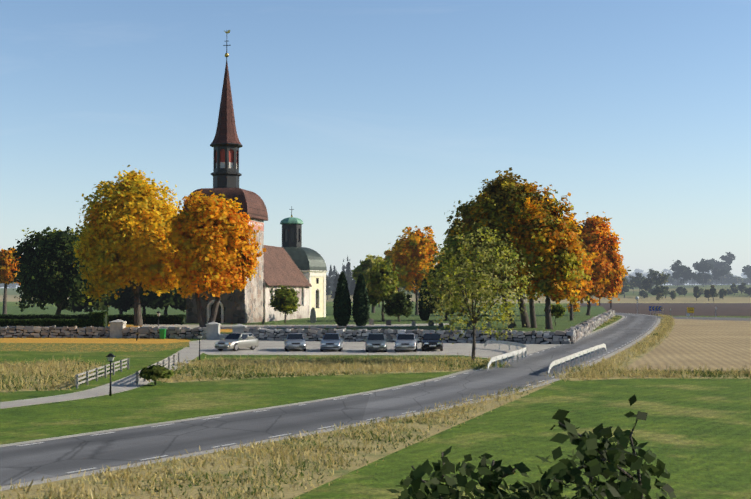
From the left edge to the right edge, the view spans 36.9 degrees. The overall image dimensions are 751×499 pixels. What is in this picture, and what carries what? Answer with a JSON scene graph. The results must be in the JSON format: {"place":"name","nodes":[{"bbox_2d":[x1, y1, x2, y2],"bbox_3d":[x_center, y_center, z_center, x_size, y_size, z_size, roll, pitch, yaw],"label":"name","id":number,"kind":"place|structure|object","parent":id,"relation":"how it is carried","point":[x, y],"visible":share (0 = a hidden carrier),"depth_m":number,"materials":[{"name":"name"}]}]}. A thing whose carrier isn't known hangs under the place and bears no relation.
{"place":"outdoors","nodes":[
{"label":"outdoors","id":0,"kind":"place"},
{"bbox_2d":[0,355,106,392],"bbox_3d":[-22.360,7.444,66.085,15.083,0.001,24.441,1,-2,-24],"label":"dry ground","id":1,"kind":"structure","parent":0,"point":[33,389],"depth_m":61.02,"materials":[{"name":"beige plant"}]},
{"bbox_2d":[0,342,188,351],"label":"flower field","id":2,"kind":"structure","parent":0,"point":[121,347],"depth_m":99.78,"materials":[{"name":"yellow plant"}]},
{"bbox_2d":[183,30,327,322],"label":"church","id":3,"kind":"structure","parent":0,"point":[293,263],"depth_m":158.72,"materials":[{"name":"paint"}]},
{"bbox_2d":[0,379,553,498],"bbox_3d":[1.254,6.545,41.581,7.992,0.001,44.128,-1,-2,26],"label":"dry ground","id":4,"kind":"structure","parent":0,"point":[290,494],"depth_m":31.65,"materials":[{"name":"beige plant"}]},
{"bbox_2d":[142,323,448,328],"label":"churchyard path","id":5,"kind":"structure","parent":0,"point":[283,326],"depth_m":143.49,"materials":[{"name":"beige gravel"}]},
{"bbox_2d":[71,165,181,325],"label":"maple tree","id":6,"kind":"object","parent":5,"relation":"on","point":[122,236],"depth_m":139.56,"materials":[{"name":"yellow plant"}]},
{"bbox_2d":[333,271,351,325],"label":"thuja tree","id":7,"kind":"object","parent":5,"relation":"on","point":[342,307],"visible":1,"depth_m":141.05,"materials":[{"name":"green plant"}]},
{"bbox_2d":[352,274,369,325],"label":"thuja tree","id":8,"kind":"object","parent":5,"relation":"on","point":[361,308],"visible":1,"depth_m":140.99,"materials":[{"name":"green plant"}]},
{"bbox_2d":[0,306,605,333],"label":"churchyard lawn","id":9,"kind":"structure","parent":0,"point":[564,322],"depth_m":179.96,"materials":[{"name":"green plant"}]},
{"bbox_2d":[0,248,20,313],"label":"tree","id":10,"kind":"object","parent":9,"relation":"on","point":[7,275],"depth_m":197.44,"materials":[{"name":"orange plant"}]},
{"bbox_2d":[0,318,88,327],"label":"low hedge","id":11,"kind":"object","parent":9,"relation":"on","point":[80,323],"depth_m":121.49,"materials":[{"name":"green plant"}]},
{"bbox_2d":[8,226,116,314],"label":"tree","id":12,"kind":"object","parent":9,"relation":"on","point":[48,273],"depth_m":168.77,"materials":[{"name":"green plant"}]},
{"bbox_2d":[68,297,108,312],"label":"tree","id":13,"kind":"object","parent":9,"relation":"on","point":[79,308],"depth_m":196.17,"materials":[{"name":"green plant"}]},
{"bbox_2d":[0,314,185,324],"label":"hedge","id":14,"kind":"object","parent":9,"relation":"on","point":[163,319],"depth_m":148.31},
{"bbox_2d":[88,311,108,327],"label":"hedge","id":15,"kind":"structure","parent":9,"relation":"on","point":[96,319],"depth_m":121.59,"materials":[{"name":"green plant"}]},
{"bbox_2d":[92,285,133,313],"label":"tree","id":16,"kind":"object","parent":9,"relation":"on","point":[121,302],"depth_m":195.88,"materials":[{"name":"green plant"}]},
{"bbox_2d":[125,287,157,314],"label":"tree","id":17,"kind":"object","parent":9,"relation":"on","point":[128,289],"depth_m":196.61,"materials":[{"name":"green plant"}]},
{"bbox_2d":[139,285,185,314],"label":"tree","id":18,"kind":"object","parent":9,"relation":"on","point":[153,299],"depth_m":194.97,"materials":[{"name":"green plant"}]},
{"bbox_2d":[108,325,231,331],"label":"churchyard leaf litter","id":19,"kind":"object","parent":9,"relation":"on","point":[221,330],"visible":0.1,"depth_m":128.72,"materials":[{"name":"plant"}]},
{"bbox_2d":[178,298,185,310],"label":"tree","id":20,"kind":"object","parent":9,"relation":"on","point":[182,307],"visible":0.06,"depth_m":196.14,"materials":[{"name":"green plant"}]},
{"bbox_2d":[163,189,265,327],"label":"maple tree","id":21,"kind":"object","parent":9,"relation":"on","point":[208,237],"depth_m":133.25,"materials":[{"name":"orange plant"}]},
{"bbox_2d":[268,285,300,322],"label":"tree","id":22,"kind":"object","parent":9,"relation":"on","point":[285,298],"depth_m":151.62,"materials":[{"name":"green plant"}]},
{"bbox_2d":[310,307,315,322],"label":"rune stone","id":23,"kind":"object","parent":9,"relation":"on","point":[312,316],"visible":1,"depth_m":155.42,"materials":[{"name":"stone"}]},
{"bbox_2d":[352,254,383,312],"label":"tree","id":24,"kind":"object","parent":9,"relation":"on","point":[365,265],"depth_m":225.37,"materials":[{"name":"green plant"}]},
{"bbox_2d":[365,257,399,320],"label":"tree","id":25,"kind":"object","parent":9,"relation":"on","point":[383,278],"depth_m":164.20,"materials":[{"name":"green plant"}]},
{"bbox_2d":[383,248,399,291],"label":"tree","id":26,"kind":"object","parent":9,"relation":"on","point":[388,254],"depth_m":247.17,"materials":[{"name":"green plant"}]},
{"bbox_2d":[383,291,413,321],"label":"tree","id":27,"kind":"object","parent":9,"relation":"on","point":[396,304],"depth_m":160.87,"materials":[{"name":"green plant"}]},
{"bbox_2d":[388,226,438,314],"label":"tree","id":28,"kind":"object","parent":9,"relation":"on","point":[412,252],"depth_m":206.42,"materials":[{"name":"plant"}]},
{"bbox_2d":[418,278,430,319],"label":"thuja tree","id":29,"kind":"object","parent":9,"relation":"on","point":[424,313],"visible":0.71,"depth_m":168.00,"materials":[{"name":"green plant"}]},
{"bbox_2d":[426,247,467,319],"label":"tree","id":30,"kind":"object","parent":9,"relation":"on","point":[432,306],"depth_m":167.45,"materials":[{"name":"plant"}]},
{"bbox_2d":[438,219,515,326],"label":"tree","id":31,"kind":"object","parent":9,"relation":"on","point":[451,241],"depth_m":135.30,"materials":[{"name":"green plant"}]},
{"bbox_2d":[439,167,543,327],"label":"tree","id":32,"kind":"object","parent":9,"relation":"on","point":[481,211],"depth_m":133.89,"materials":[{"name":"green plant"}]},
{"bbox_2d":[489,179,559,327],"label":"tree","id":33,"kind":"object","parent":9,"relation":"on","point":[530,189],"depth_m":133.25,"materials":[{"name":"plant"}]},
{"bbox_2d":[504,192,588,328],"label":"tree","id":34,"kind":"object","parent":9,"relation":"on","point":[548,247],"depth_m":127.58,"materials":[{"name":"plant"}]},
{"bbox_2d":[543,303,565,325],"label":"tree","id":35,"kind":"object","parent":9,"relation":"on","point":[559,310],"depth_m":143.00,"materials":[{"name":"green plant"}]},
{"bbox_2d":[550,239,593,320],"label":"orange tree","id":36,"kind":"object","parent":9,"relation":"on","point":[589,284],"depth_m":167.16,"materials":[{"name":"orange plant"}]},
{"bbox_2d":[567,300,579,311],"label":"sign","id":37,"kind":"object","parent":9,"relation":"on","point":[575,307],"depth_m":183.46,"materials":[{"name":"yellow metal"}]},
{"bbox_2d":[574,212,629,314],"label":"orange tree","id":38,"kind":"object","parent":9,"relation":"on","point":[600,243],"depth_m":199.94,"materials":[{"name":"orange plant"}]},
{"bbox_2d":[148,353,509,382],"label":"dry ground","id":39,"kind":"structure","parent":0,"point":[218,378],"depth_m":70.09,"materials":[{"name":"beige plant"}]},
{"bbox_2d":[196,333,202,359],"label":"lamp post","id":40,"kind":"object","parent":39,"relation":"on","point":[199,335],"visible":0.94,"depth_m":80.57,"materials":[{"name":"black metal"}]},
{"bbox_2d":[417,220,534,361],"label":"tree","id":41,"kind":"object","parent":39,"relation":"on","point":[476,291],"depth_m":79.25,"materials":[{"name":"green plant"}]},
{"bbox_2d":[0,313,657,485],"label":"road","id":42,"kind":"structure","parent":0,"point":[46,459],"depth_m":43.52,"materials":[{"name":"grey asphalt"}]},
{"bbox_2d":[19,321,620,445],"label":"road line","id":43,"kind":"object","parent":42,"relation":"on","point":[263,410],"visible":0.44,"depth_m":46.72,"materials":[{"name":"paint"}]},
{"bbox_2d":[67,318,656,472],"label":"road line","id":44,"kind":"object","parent":42,"relation":"on","point":[289,433],"visible":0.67,"depth_m":38.70,"materials":[{"name":"paint"}]},
{"bbox_2d":[0,313,660,490],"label":"road verge gravel","id":45,"kind":"structure","parent":0,"point":[36,482],"depth_m":42.57,"materials":[{"name":"grey gravel"}]},
{"bbox_2d":[189,339,554,358],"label":"parking gravel","id":46,"kind":"structure","parent":0,"point":[274,347],"depth_m":96.28,"materials":[{"name":"grey gravel"}]},
{"bbox_2d":[206,322,220,339],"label":"gate pillar","id":47,"kind":"structure","parent":46,"relation":"on","point":[212,330],"depth_m":115.77,"materials":[{"name":"paint"}]},
{"bbox_2d":[218,334,228,339],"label":"gate steps","id":48,"kind":"structure","parent":46,"relation":"on","point":[224,336],"depth_m":115.73,"materials":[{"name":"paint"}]},
{"bbox_2d":[214,333,258,350],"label":"car","id":49,"kind":"object","parent":46,"relation":"on","point":[235,341],"visible":1,"depth_m":94.49,"materials":[{"name":"grey paint"}]},
{"bbox_2d":[232,324,246,332],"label":"gate pillar","id":50,"kind":"structure","parent":46,"relation":"on","point":[238,328],"depth_m":114.99,"materials":[{"name":"paint"}]},
{"bbox_2d":[282,333,307,350],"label":"car","id":51,"kind":"object","parent":46,"relation":"on","point":[294,341],"visible":1,"depth_m":93.60,"materials":[{"name":"grey paint"}]},
{"bbox_2d":[318,333,343,350],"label":"sedan car","id":52,"kind":"object","parent":46,"relation":"on","point":[331,341],"visible":1,"depth_m":93.12,"materials":[{"name":"silver paint"}]},
{"bbox_2d":[363,333,388,351],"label":"sedan car","id":53,"kind":"object","parent":46,"relation":"on","point":[375,341],"visible":0.96,"depth_m":92.11,"materials":[{"name":"grey paint"}]},
{"bbox_2d":[393,333,418,351],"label":"car","id":54,"kind":"object","parent":46,"relation":"on","point":[405,341],"visible":1,"depth_m":92.57,"materials":[{"name":"grey paint"}]},
{"bbox_2d":[419,333,444,350],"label":"black car","id":55,"kind":"object","parent":46,"relation":"on","point":[431,341],"visible":0.98,"depth_m":93.87,"materials":[{"name":"black paint"}]},
{"bbox_2d":[0,302,750,498],"bbox_3d":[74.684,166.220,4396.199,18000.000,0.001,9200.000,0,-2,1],"label":"ground","id":56,"kind":"structure","parent":0,"point":[695,434],"depth_m":45.03,"materials":[{"name":"green plant"}]},
{"bbox_2d":[0,325,109,337],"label":"stone wall","id":57,"kind":"structure","parent":56,"relation":"on","point":[38,329],"depth_m":120.22,"materials":[{"name":"grey stone"}]},
{"bbox_2d":[0,338,189,343],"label":"strip","id":58,"kind":"object","parent":56,"relation":"on","point":[90,340],"depth_m":113.77,"materials":[{"name":"plant"}]},
{"bbox_2d":[137,328,149,338],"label":"info board","id":59,"kind":"object","parent":58,"relation":"on","point":[143,330],"visible":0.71,"depth_m":118.13,"materials":[{"name":"grey wood"}]},
{"bbox_2d":[159,329,165,338],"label":"wheelie bin","id":60,"kind":"object","parent":58,"relation":"on","point":[162,333],"visible":0.98,"depth_m":117.03,"materials":[{"name":"green plastic"}]},
{"bbox_2d":[0,347,201,408],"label":"footpath","id":61,"kind":"structure","parent":56,"relation":"on","point":[127,383],"depth_m":56.71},
{"bbox_2d":[135,353,179,385],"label":"wooden fence","id":62,"kind":"object","parent":61,"relation":"on","point":[163,364],"visible":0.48,"depth_m":71.86,"materials":[{"name":"white wood"}]},
{"bbox_2d":[75,358,128,388],"bbox_3d":[-15.573,7.095,64.909,0.130,0.820,14.444,0,-2,-2],"label":"fence","id":63,"kind":"object","parent":56,"relation":"on","point":[77,383],"visible":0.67,"depth_m":64.05,"materials":[{"name":"white wood"}]},
{"bbox_2d":[106,353,115,395],"bbox_3d":[-12.699,5.992,53.998,0.400,2.025,0.400,0,-2,1],"label":"lamp post","id":64,"kind":"object","parent":56,"relation":"on","point":[110,357],"depth_m":53.93,"materials":[{"name":"black metal"}]},
{"bbox_2d":[109,319,126,337],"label":"gate pillar","id":65,"kind":"structure","parent":56,"relation":"on","point":[117,326],"depth_m":119.78,"materials":[{"name":"paint"}]},
{"bbox_2d":[136,364,173,384],"bbox_3d":[-11.738,6.730,59.823,2.061,1.576,1.725,0,-2,1],"label":"bush","id":66,"kind":"object","parent":56,"relation":"on","point":[152,372],"depth_m":59.38,"materials":[{"name":"green plant"}]},
{"bbox_2d":[122,326,205,338],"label":"stone wall","id":67,"kind":"structure","parent":56,"relation":"on","point":[154,329],"depth_m":118.40,"materials":[{"name":"grey stone"}]},
{"bbox_2d":[0,257,630,308],"bbox_3d":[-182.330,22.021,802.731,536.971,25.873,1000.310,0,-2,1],"label":"treeline","id":68,"kind":"object","parent":56,"relation":"on","point":[332,281],"depth_m":557.64,"materials":[{"name":"plant"}]},
{"bbox_2d":[244,330,567,343],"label":"wall","id":69,"kind":"structure","parent":56,"relation":"on","point":[480,335],"depth_m":108.87,"materials":[{"name":"grey stone"}]},
{"bbox_2d":[243,327,573,343],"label":"wall stones","id":70,"kind":"object","parent":56,"relation":"on","point":[389,336],"depth_m":109.74,"materials":[{"name":"grey stone"}]},
{"bbox_2d":[484,340,526,370],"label":"guardrail","id":71,"kind":"object","parent":56,"relation":"on","point":[510,354],"visible":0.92,"depth_m":82.36,"materials":[{"name":"metal"}]},
{"bbox_2d":[386,394,675,498],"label":"bush","id":72,"kind":"object","parent":56,"relation":"on","point":[624,487],"depth_m":6.70,"materials":[{"name":"green plant"}]},
{"bbox_2d":[548,343,605,375],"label":"guardrail","id":73,"kind":"object","parent":56,"relation":"on","point":[572,356],"visible":0.94,"depth_m":78.21,"materials":[{"name":"metal"}]},
{"bbox_2d":[565,309,614,343],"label":"roadside stone wall","id":74,"kind":"structure","parent":56,"relation":"on","point":[582,329],"depth_m":134.00,"materials":[{"name":"grey stone"}]},
{"bbox_2d":[593,316,620,330],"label":"tall grass","id":75,"kind":"structure","parent":56,"relation":"on","point":[611,319],"depth_m":181.16,"materials":[{"name":"green plant"}]},
{"bbox_2d":[0,283,750,301],"bbox_3d":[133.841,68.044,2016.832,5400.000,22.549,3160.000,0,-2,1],"label":"hill terrain","id":76,"kind":"structure","parent":0,"point":[630,296],"depth_m":590.88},
{"bbox_2d":[620,252,750,297],"bbox_3d":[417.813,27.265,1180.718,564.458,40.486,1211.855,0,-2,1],"label":"treeline","id":77,"kind":"object","parent":76,"relation":"on","point":[639,279],"depth_m":795.69,"materials":[{"name":"plant"}]},
{"bbox_2d":[639,282,750,300],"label":"distant trees","id":78,"kind":"object","parent":76,"relation":"on","point":[658,292],"depth_m":556.35,"materials":[{"name":"green plant"}]},
{"bbox_2d":[0,0,750,287],"label":"sky","id":79,"kind":"structure","parent":0,"point":[368,119],"materials":[{"name":"blue"}]},
{"bbox_2d":[474,302,750,302],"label":"dry field","id":80,"kind":"structure","parent":0,"point":[641,302],"depth_m":483.54,"materials":[{"name":"brown plant"}]},
{"bbox_2d":[568,314,674,378],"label":"dry ground","id":81,"kind":"structure","parent":0,"point":[631,361],"depth_m":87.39,"materials":[{"name":"beige plant"}]},
{"bbox_2d":[544,359,750,381],"bbox_3d":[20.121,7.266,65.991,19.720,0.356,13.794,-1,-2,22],"label":"tall grass","id":82,"kind":"structure","parent":0,"point":[674,373],"depth_m":66.32,"materials":[{"name":"beige plant"}]},
{"bbox_2d":[569,303,750,315],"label":"ploughed field","id":83,"kind":"structure","parent":0,"point":[722,309],"depth_m":319.45,"materials":[{"name":"brown soil"}]},
{"bbox_2d":[649,306,661,314],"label":"chevron sign","id":84,"kind":"object","parent":83,"relation":"on","point":[655,308],"visible":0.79,"depth_m":229.92,"materials":[{"name":"blue metal"}]},
{"bbox_2d":[596,319,750,374],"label":"stubble field","id":85,"kind":"structure","parent":0,"point":[718,344],"depth_m":99.76,"materials":[{"name":"beige plant"}]},
{"bbox_2d":[656,316,750,320],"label":"side road","id":86,"kind":"structure","parent":0,"point":[721,318],"depth_m":203.90,"materials":[{"name":"grey asphalt"}]},
{"bbox_2d":[687,307,693,315],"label":"road sign","id":87,"kind":"object","parent":86,"relation":"on","point":[690,309],"visible":0.88,"depth_m":208.39,"materials":[{"name":"orange"}]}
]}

